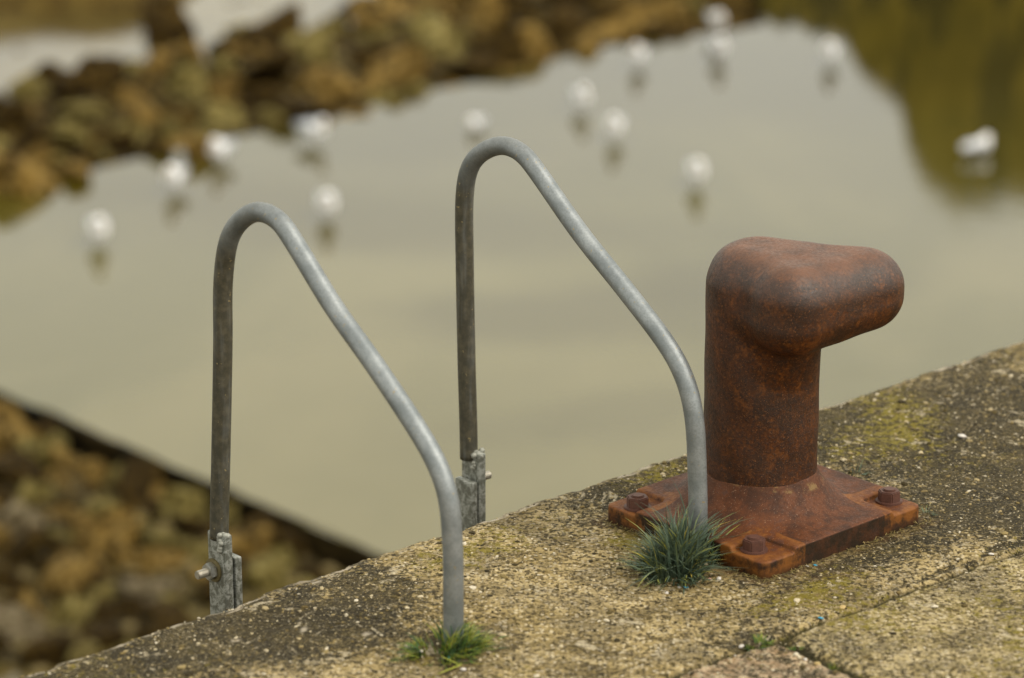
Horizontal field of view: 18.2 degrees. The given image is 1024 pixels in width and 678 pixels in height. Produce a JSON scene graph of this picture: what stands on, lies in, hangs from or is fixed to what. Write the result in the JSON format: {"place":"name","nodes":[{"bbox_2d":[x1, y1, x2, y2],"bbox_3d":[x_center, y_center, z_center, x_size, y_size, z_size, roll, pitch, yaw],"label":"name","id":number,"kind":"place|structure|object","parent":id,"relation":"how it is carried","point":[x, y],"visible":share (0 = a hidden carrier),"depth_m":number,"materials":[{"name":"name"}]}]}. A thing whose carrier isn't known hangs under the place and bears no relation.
{"place":"outdoors","nodes":[
{"label":"outdoors","id":0,"kind":"place"},
{"bbox_2d":[0,0,186,14],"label":"mud bank","id":1,"kind":"structure","parent":0,"point":[12,7],"depth_m":38.88,"materials":[{"name":"soil"}]},
{"bbox_2d":[0,0,352,677],"bbox_3d":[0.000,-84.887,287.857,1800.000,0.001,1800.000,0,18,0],"label":"tide water","id":2,"kind":"structure","parent":0,"point":[37,38],"depth_m":37.72,"materials":[{"name":"liquid"}]},
{"bbox_2d":[0,0,1023,554],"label":"pool water","id":3,"kind":"structure","parent":0,"point":[780,124],"depth_m":28.27,"materials":[{"name":"liquid"}]},
{"bbox_2d":[87,216,107,244],"bbox_3d":[-3.682,-0.983,28.457,0.179,0.319,0.520,-3,18,-10],"label":"gull","id":4,"kind":"object","parent":3,"relation":"on","point":[98,227],"visible":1,"depth_m":28.30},
{"bbox_2d":[164,164,187,191],"bbox_3d":[-3.170,-1.531,30.146,0.179,0.319,0.520,3,18,10],"label":"gull","id":5,"kind":"object","parent":3,"relation":"on","point":[174,176],"visible":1,"depth_m":29.99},
{"bbox_2d":[209,137,234,163],"bbox_3d":[-2.830,-1.847,31.117,0.179,0.319,0.520,5,19,14],"label":"gull","id":6,"kind":"object","parent":3,"relation":"on","point":[219,148],"visible":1,"depth_m":30.97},
{"bbox_2d":[294,117,327,144],"bbox_3d":[-1.992,-2.081,31.837,0.179,0.319,0.520,-16,24,-40],"label":"gull","id":7,"kind":"object","parent":3,"relation":"on","point":[317,129],"visible":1,"depth_m":31.73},
{"bbox_2d":[317,191,335,218],"bbox_3d":[-1.695,-1.242,29.256,0.179,0.319,0.520,-2,18,-5],"label":"gull","id":8,"kind":"object","parent":3,"relation":"on","point":[326,202],"visible":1,"depth_m":29.09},
{"bbox_2d":[606,115,623,140],"bbox_3d":[1.027,-2.124,31.972,0.179,0.319,0.520,2,18,5],"label":"gull","id":9,"kind":"object","parent":3,"relation":"in","point":[614,125],"visible":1,"depth_m":31.81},
{"bbox_2d":[687,159,705,185],"bbox_3d":[1.748,-1.591,30.331,0.179,0.319,0.520,0,18,0],"label":"gull","id":10,"kind":"object","parent":3,"relation":"on","point":[696,169],"visible":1,"depth_m":30.17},
{"bbox_2d":[961,134,991,153],"bbox_3d":[4.568,-1.906,31.429,0.452,0.177,0.156,-16,24,-40],"label":"gull","id":11,"kind":"object","parent":3,"relation":"on","point":[981,145],"visible":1,"depth_m":31.38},
{"bbox_2d":[19,342,1023,677],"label":"quay paving","id":12,"kind":"structure","parent":0,"point":[904,646],"depth_m":6.78,"materials":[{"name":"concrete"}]},
{"bbox_2d":[195,202,463,642],"bbox_3d":[-0.403,0.340,6.755,0.086,1.212,0.828,-16,24,-40],"label":"handrail","id":13,"kind":"object","parent":12,"relation":"on","point":[216,570],"visible":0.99,"depth_m":6.66,"materials":[{"name":"metal"}]},
{"bbox_2d":[232,476,476,608],"bbox_3d":[-0.288,2.998,8.078,0.696,5.412,0.324,-16,24,-40],"label":"quay ladder","id":14,"kind":"object","parent":12,"relation":"attached to","point":[467,491],"visible":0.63,"depth_m":7.52,"materials":[{"name":"metal"}]},
{"bbox_2d":[389,614,509,667],"bbox_3d":[-0.132,0.599,6.516,0.282,0.072,0.213,-16,24,-40],"label":"grass tuft","id":15,"kind":"object","parent":12,"relation":"on","point":[453,648],"visible":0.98,"depth_m":6.51,"materials":[{"name":"plant"}]},
{"bbox_2d":[455,136,707,538],"bbox_3d":[0.164,0.167,7.234,0.086,1.205,0.803,-16,24,-40],"label":"handrail","id":16,"kind":"object","parent":12,"relation":"on","point":[601,260],"visible":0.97,"depth_m":7.13,"materials":[{"name":"metal"}]},
{"bbox_2d":[612,483,746,594],"bbox_3d":[0.388,0.411,6.900,0.371,0.193,0.371,-5,19,-15],"label":"grass tuft","id":17,"kind":"object","parent":12,"relation":"on","point":[679,551],"visible":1,"depth_m":6.89,"materials":[{"name":"plant"}]},
{"bbox_2d":[608,236,918,578],"bbox_3d":[0.566,0.105,7.119,0.524,0.660,0.490,-16,24,-40],"label":"mooring bollard","id":18,"kind":"object","parent":12,"relation":"on","point":[780,313],"visible":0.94,"depth_m":7.01,"materials":[{"name":"metal"}]},
{"bbox_2d":[597,517,934,583],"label":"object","id":19,"kind":"structure","parent":0,"point":[809,565],"depth_m":7.05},
{"bbox_3d":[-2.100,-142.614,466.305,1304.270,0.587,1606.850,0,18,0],"label":"foreshore","id":20,"kind":"object","parent":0,"visible":0},
{"bbox_2d":[0,566,36,592],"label":"rock","id":21,"kind":"object","parent":20,"relation":"on","point":[12,580],"visible":0.7,"depth_m":21.31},
{"bbox_2d":[0,420,39,453],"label":"rock","id":22,"kind":"object","parent":20,"relation":"on","point":[11,432],"visible":0.38,"depth_m":23.87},
{"bbox_2d":[0,450,44,490],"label":"rock","id":23,"kind":"object","parent":20,"relation":"on","point":[18,468],"visible":0.6,"depth_m":23.23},
{"bbox_2d":[0,524,45,569],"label":"rock","id":24,"kind":"object","parent":20,"relation":"on","point":[24,547],"visible":0.73,"depth_m":21.67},
{"bbox_2d":[0,500,46,537],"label":"rock","id":25,"kind":"object","parent":20,"relation":"on","point":[17,517],"visible":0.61,"depth_m":22.18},
{"bbox_2d":[14,480,53,507],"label":"rock","id":26,"kind":"object","parent":20,"relation":"on","point":[29,492],"visible":0.76,"depth_m":22.87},
{"bbox_2d":[17,436,51,472],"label":"rock","id":27,"kind":"object","parent":20,"relation":"on","point":[37,449],"visible":0.51,"depth_m":23.58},
{"bbox_2d":[18,632,75,668],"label":"rock","id":28,"kind":"object","parent":20,"relation":"on","point":[51,651],"visible":0.89,"depth_m":20.16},
{"bbox_2d":[43,469,70,488],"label":"rock","id":29,"kind":"object","parent":20,"relation":"on","point":[58,477],"visible":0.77,"depth_m":23.16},
{"bbox_2d":[34,556,94,600],"bbox_3d":[-3.002,1.639,21.352,0.485,0.269,0.327,-31,21,30],"label":"rock","id":30,"kind":"object","parent":20,"relation":"on","point":[62,577],"visible":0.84,"depth_m":21.22,"materials":[{"name":"stone"}]},
{"bbox_2d":[66,511,94,535],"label":"rock","id":31,"kind":"object","parent":20,"relation":"on","point":[77,522],"visible":0.56,"depth_m":22.32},
{"bbox_2d":[72,457,108,485],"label":"rock","id":32,"kind":"object","parent":20,"relation":"on","point":[94,470],"visible":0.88,"depth_m":23.32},
{"bbox_2d":[76,497,119,516],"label":"rock","id":33,"kind":"object","parent":20,"relation":"on","point":[98,507],"visible":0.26,"depth_m":22.51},
{"bbox_2d":[89,599,117,621],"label":"rock","id":34,"kind":"object","parent":20,"relation":"on","point":[105,610],"visible":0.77,"depth_m":20.83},
{"bbox_2d":[71,506,141,556],"bbox_3d":[-2.802,1.448,22.169,0.552,0.466,0.322,-19,-19,-7],"label":"rock","id":35,"kind":"object","parent":20,"relation":"on","point":[123,523],"visible":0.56,"depth_m":22.09,"materials":[{"name":"stone"}]},
{"bbox_2d":[115,595,150,623],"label":"rock","id":36,"kind":"object","parent":20,"relation":"on","point":[131,608],"visible":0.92,"depth_m":20.92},
{"bbox_2d":[109,455,163,506],"bbox_3d":[-2.715,1.177,22.916,0.409,0.724,0.377,0,-27,8],"label":"rock","id":37,"kind":"object","parent":20,"relation":"on","point":[140,477],"visible":0.48,"depth_m":22.89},
{"bbox_2d":[127,497,160,523],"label":"rock","id":38,"kind":"object","parent":20,"relation":"on","point":[150,507],"visible":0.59,"depth_m":22.62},
{"bbox_2d":[119,578,184,608],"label":"rock","id":39,"kind":"object","parent":20,"relation":"on","point":[148,592],"visible":0.62,"depth_m":21.12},
{"bbox_2d":[133,547,187,576],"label":"rock","id":40,"kind":"object","parent":20,"relation":"on","point":[147,560],"visible":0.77,"depth_m":21.67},
{"bbox_2d":[139,528,187,553],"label":"rock","id":41,"kind":"object","parent":20,"relation":"on","point":[157,538],"visible":0.51,"depth_m":21.94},
{"bbox_2d":[150,599,190,632],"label":"rock","id":42,"kind":"object","parent":20,"relation":"on","point":[164,614],"visible":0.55,"depth_m":20.71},
{"bbox_2d":[0,392,380,570],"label":"stone kerb","id":43,"kind":"structure","parent":20,"relation":"on","point":[323,549],"depth_m":22.91,"materials":[{"name":"stone"}]},
{"bbox_2d":[187,540,208,567],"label":"rock","id":44,"kind":"object","parent":20,"relation":"on","point":[198,552],"visible":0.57,"depth_m":21.79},
{"bbox_2d":[230,525,279,557],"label":"rock","id":45,"kind":"object","parent":20,"relation":"on","point":[255,542],"visible":0.48,"depth_m":21.84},
{"bbox_2d":[241,512,275,531],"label":"rock","id":46,"kind":"object","parent":20,"relation":"on","point":[264,519],"visible":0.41,"depth_m":21.96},
{"bbox_2d":[242,557,293,592],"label":"rock","id":47,"kind":"object","parent":20,"relation":"on","point":[265,575],"visible":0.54,"depth_m":21.26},
{"bbox_2d":[252,547,296,573],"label":"rock","id":48,"kind":"object","parent":20,"relation":"on","point":[285,555],"visible":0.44,"depth_m":21.65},
{"bbox_2d":[0,0,710,674],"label":"shingle","id":49,"kind":"object","parent":20,"relation":"on","point":[80,498],"visible":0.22,"depth_m":22.52,"materials":[{"name":"gravel"}]},
{"bbox_2d":[0,400,28,425],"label":"rock","id":50,"kind":"object","parent":49,"relation":"on","point":[10,412],"visible":0.36,"depth_m":24.30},
{"bbox_2d":[0,603,48,645],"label":"rock","id":51,"kind":"object","parent":49,"relation":"on","point":[21,622],"visible":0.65,"depth_m":20.54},
{"bbox_2d":[37,415,61,438],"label":"rock","id":52,"kind":"object","parent":49,"relation":"on","point":[47,426],"visible":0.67,"depth_m":23.95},
{"bbox_2d":[43,538,77,553],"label":"rock","id":53,"kind":"object","parent":49,"relation":"on","point":[53,545],"visible":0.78,"depth_m":21.92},
{"bbox_2d":[49,444,80,472],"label":"rock","id":54,"kind":"object","parent":49,"relation":"on","point":[63,460],"visible":0.74,"depth_m":23.51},
{"bbox_2d":[49,593,96,626],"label":"rock","id":55,"kind":"object","parent":49,"relation":"on","point":[73,610],"visible":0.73,"depth_m":20.75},
{"bbox_2d":[66,643,98,660],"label":"rock","id":56,"kind":"object","parent":49,"relation":"on","point":[78,651],"visible":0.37,"depth_m":20.19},
{"bbox_2d":[77,621,127,650],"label":"rock","id":57,"kind":"object","parent":49,"relation":"on","point":[105,635],"visible":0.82,"depth_m":20.51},
{"bbox_2d":[89,582,116,601],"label":"rock","id":58,"kind":"object","parent":49,"relation":"on","point":[106,591],"visible":0.59,"depth_m":21.11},
{"bbox_2d":[107,534,137,570],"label":"rock","id":59,"kind":"object","parent":49,"relation":"on","point":[122,552],"visible":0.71,"depth_m":21.73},
{"bbox_2d":[167,515,199,537],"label":"rock","id":60,"kind":"object","parent":49,"relation":"on","point":[186,526],"visible":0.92,"depth_m":22.29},
{"bbox_2d":[159,487,209,522],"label":"rock","id":61,"kind":"object","parent":49,"relation":"on","point":[176,501],"visible":0.66,"depth_m":22.57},
{"bbox_2d":[275,529,308,555],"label":"rock","id":62,"kind":"object","parent":49,"relation":"on","point":[293,542],"visible":0.9,"depth_m":21.82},
{"bbox_2d":[4,0,763,171],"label":"rock bank","id":63,"kind":"object","parent":20,"relation":"on","point":[740,14],"visible":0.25,"depth_m":34.76,"materials":[{"name":"stone"}]},
{"bbox_2d":[0,99,29,128],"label":"rock","id":64,"kind":"object","parent":63,"relation":"on","point":[14,113],"visible":0.98,"depth_m":31.82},
{"bbox_2d":[6,71,48,100],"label":"rock","id":65,"kind":"object","parent":63,"relation":"on","point":[29,86],"visible":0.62,"depth_m":33.07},
{"bbox_2d":[0,151,60,197],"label":"rock","id":66,"kind":"object","parent":63,"relation":"on","point":[20,176],"visible":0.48,"depth_m":30.05,"materials":[{"name":"stone"}]},
{"bbox_2d":[22,144,51,169],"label":"rock","id":67,"kind":"object","parent":63,"relation":"on","point":[40,155],"visible":0.52,"depth_m":31.23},
{"bbox_2d":[20,120,55,139],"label":"rock","id":68,"kind":"object","parent":63,"relation":"on","point":[34,129],"visible":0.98,"depth_m":31.77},
{"bbox_2d":[21,137,71,158],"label":"rock","id":69,"kind":"object","parent":63,"relation":"on","point":[31,142],"visible":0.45,"depth_m":31.53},
{"bbox_2d":[33,61,61,88],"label":"rock","id":70,"kind":"object","parent":63,"relation":"on","point":[45,72],"visible":0.3,"depth_m":34.39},
{"bbox_2d":[47,69,78,103],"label":"rock","id":71,"kind":"object","parent":63,"relation":"on","point":[63,87],"visible":0.92,"depth_m":32.94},
{"bbox_2d":[46,119,90,148],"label":"rock","id":72,"kind":"object","parent":63,"relation":"on","point":[67,134],"visible":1,"depth_m":31.72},
{"bbox_2d":[53,159,91,180],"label":"rock","id":73,"kind":"object","parent":63,"relation":"on","point":[69,170],"visible":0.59,"depth_m":30.50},
{"bbox_2d":[54,101,110,123],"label":"rock","id":74,"kind":"object","parent":63,"relation":"on","point":[84,112],"visible":0.96,"depth_m":32.20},
{"bbox_2d":[72,54,126,98],"bbox_3d":[-4.444,-2.722,33.509,0.613,0.566,0.770,11,21,31],"label":"rock","id":75,"kind":"object","parent":63,"relation":"on","point":[98,75],"visible":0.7,"depth_m":33.29,"materials":[{"name":"stone"}]},
{"bbox_2d":[99,130,136,151],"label":"rock","id":76,"kind":"object","parent":63,"relation":"on","point":[123,140],"visible":0.89,"depth_m":31.79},
{"bbox_2d":[112,86,146,106],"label":"rock","id":77,"kind":"object","parent":63,"relation":"on","point":[123,96],"visible":0.82,"depth_m":32.99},
{"bbox_2d":[109,122,150,145],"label":"rock","id":78,"kind":"object","parent":63,"relation":"on","point":[142,133],"visible":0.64,"depth_m":32.13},
{"bbox_2d":[124,101,159,131],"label":"rock","id":79,"kind":"object","parent":63,"relation":"on","point":[146,113],"visible":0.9,"depth_m":32.41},
{"bbox_2d":[125,140,173,161],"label":"rock","id":80,"kind":"object","parent":63,"relation":"on","point":[163,148],"visible":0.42,"depth_m":31.42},
{"bbox_2d":[136,49,170,84],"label":"rock","id":81,"kind":"object","parent":63,"relation":"on","point":[155,64],"visible":0.89,"depth_m":33.74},
{"bbox_2d":[139,5,197,52],"bbox_3d":[-3.952,-3.433,36.289,0.754,0.682,0.470,15,23,38],"label":"rock","id":82,"kind":"object","parent":63,"relation":"on","point":[164,26],"visible":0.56,"depth_m":36.17,"materials":[{"name":"stone"}]},
{"bbox_2d":[154,119,183,141],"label":"rock","id":83,"kind":"object","parent":63,"relation":"on","point":[169,129],"visible":0.59,"depth_m":32.12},
{"bbox_2d":[163,62,207,104],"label":"rock","id":84,"kind":"object","parent":63,"relation":"on","point":[186,82],"visible":0.94,"depth_m":33.28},
{"bbox_2d":[178,37,204,63],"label":"rock","id":85,"kind":"object","parent":63,"relation":"on","point":[190,49],"visible":0.78,"depth_m":34.29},
{"bbox_2d":[182,133,213,160],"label":"rock","id":86,"kind":"object","parent":63,"relation":"on","point":[196,146],"visible":0.54,"depth_m":31.26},
{"bbox_2d":[198,101,246,133],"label":"rock","id":87,"kind":"object","parent":63,"relation":"on","point":[226,117],"visible":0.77,"depth_m":32.65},
{"bbox_2d":[207,79,238,103],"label":"rock","id":88,"kind":"object","parent":63,"relation":"on","point":[218,90],"visible":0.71,"depth_m":33.31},
{"bbox_2d":[208,53,241,76],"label":"rock","id":89,"kind":"object","parent":63,"relation":"on","point":[221,65],"visible":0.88,"depth_m":33.98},
{"bbox_2d":[204,36,256,58],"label":"rock","id":90,"kind":"object","parent":63,"relation":"on","point":[216,47],"visible":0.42,"depth_m":35.02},
{"bbox_2d":[227,23,263,43],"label":"rock","id":91,"kind":"object","parent":63,"relation":"on","point":[250,32],"visible":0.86,"depth_m":35.60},
{"bbox_2d":[234,84,278,106],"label":"rock","id":92,"kind":"object","parent":63,"relation":"on","point":[262,95],"visible":0.52,"depth_m":33.40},
{"bbox_2d":[240,46,297,84],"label":"rock","id":93,"kind":"object","parent":63,"relation":"on","point":[274,67],"visible":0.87,"depth_m":33.66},
{"bbox_2d":[259,107,284,131],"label":"rock","id":94,"kind":"object","parent":63,"relation":"on","point":[269,117],"visible":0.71,"depth_m":32.81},
{"bbox_2d":[252,0,302,50],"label":"rock","id":95,"kind":"object","parent":63,"relation":"on","point":[279,26],"visible":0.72,"depth_m":35.32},
{"bbox_2d":[277,96,323,127],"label":"rock","id":96,"kind":"object","parent":63,"relation":"on","point":[292,109],"visible":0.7,"depth_m":32.95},
{"bbox_2d":[283,25,335,64],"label":"rock","id":97,"kind":"object","parent":63,"relation":"on","point":[313,45],"visible":0.7,"depth_m":34.57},
{"bbox_2d":[294,66,360,102],"bbox_3d":[-1.924,-2.654,34.032,0.650,0.463,0.730,20,20,15],"label":"rock","id":98,"kind":"object","parent":63,"relation":"on","point":[340,86],"visible":0.56,"depth_m":33.77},
{"bbox_2d":[322,16,345,34],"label":"rock","id":99,"kind":"object","parent":63,"relation":"on","point":[334,25],"visible":0.73,"depth_m":36.08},
{"bbox_2d":[348,45,379,72],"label":"rock","id":100,"kind":"object","parent":63,"relation":"on","point":[361,58],"visible":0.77,"depth_m":34.69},
{"bbox_2d":[350,12,388,32],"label":"rock","id":101,"kind":"object","parent":63,"relation":"on","point":[364,22],"visible":0.84,"depth_m":36.14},
{"bbox_2d":[354,87,400,106],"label":"rock","id":102,"kind":"object","parent":63,"relation":"on","point":[382,95],"visible":0.56,"depth_m":33.66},
{"bbox_2d":[357,53,405,94],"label":"rock","id":103,"kind":"object","parent":63,"relation":"on","point":[388,71],"visible":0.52,"depth_m":34.10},
{"bbox_2d":[351,0,417,15],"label":"rock","id":104,"kind":"object","parent":63,"relation":"on","point":[396,7],"visible":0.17,"depth_m":36.91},
{"bbox_2d":[370,45,428,82],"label":"rock","id":105,"kind":"object","parent":63,"relation":"on","point":[416,57],"visible":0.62,"depth_m":34.61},
{"bbox_2d":[401,81,433,97],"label":"rock","id":106,"kind":"object","parent":63,"relation":"on","point":[411,88],"visible":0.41,"depth_m":34.10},
{"bbox_2d":[402,14,464,59],"bbox_3d":[-0.835,-3.220,35.839,0.575,0.730,1.116,-7,19,-19],"label":"rock","id":107,"kind":"object","parent":63,"relation":"on","point":[429,34],"visible":0.47,"depth_m":35.54,"materials":[{"name":"stone"}]},
{"bbox_2d":[416,0,455,20],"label":"rock","id":108,"kind":"object","parent":63,"relation":"on","point":[443,9],"visible":0.48,"depth_m":36.65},
{"bbox_2d":[441,52,501,80],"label":"rock","id":109,"kind":"object","parent":63,"relation":"on","point":[478,65],"visible":0.77,"depth_m":34.79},
{"bbox_2d":[461,0,505,28],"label":"rock","id":110,"kind":"object","parent":63,"relation":"on","point":[489,14],"visible":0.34,"depth_m":36.47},
{"bbox_2d":[477,30,529,66],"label":"rock","id":111,"kind":"object","parent":63,"relation":"on","point":[505,48],"visible":0.49,"depth_m":35.35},
{"bbox_2d":[501,0,540,15],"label":"rock","id":112,"kind":"object","parent":63,"relation":"on","point":[517,8],"visible":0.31,"depth_m":37.10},
{"bbox_2d":[515,24,554,64],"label":"rock","id":113,"kind":"object","parent":63,"relation":"on","point":[536,43],"visible":0.63,"depth_m":35.59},
{"bbox_2d":[547,4,590,40],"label":"rock","id":114,"kind":"object","parent":63,"relation":"on","point":[567,22],"visible":0.56,"depth_m":36.54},
{"bbox_2d":[570,33,601,54],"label":"rock","id":115,"kind":"object","parent":63,"relation":"on","point":[585,43],"visible":0.64,"depth_m":35.76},
{"bbox_2d":[587,2,620,25],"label":"rock","id":116,"kind":"object","parent":63,"relation":"on","point":[601,14],"visible":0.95,"depth_m":37.00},
{"bbox_2d":[588,9,658,46],"bbox_3d":[1.190,-3.482,36.800,1.069,0.401,0.466,-24,54,6],"label":"rock","id":117,"kind":"object","parent":63,"relation":"on","point":[623,28],"visible":0.59,"depth_m":36.64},
{"bbox_2d":[626,20,665,43],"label":"rock","id":118,"kind":"object","parent":63,"relation":"on","point":[655,30],"visible":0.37,"depth_m":36.45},
{"bbox_2d":[624,0,688,29],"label":"rock","id":119,"kind":"object","parent":63,"relation":"on","point":[668,13],"visible":0.33,"depth_m":37.27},
{"bbox_2d":[671,12,695,35],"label":"rock","id":120,"kind":"object","parent":63,"relation":"on","point":[685,21],"visible":0.61,"depth_m":36.98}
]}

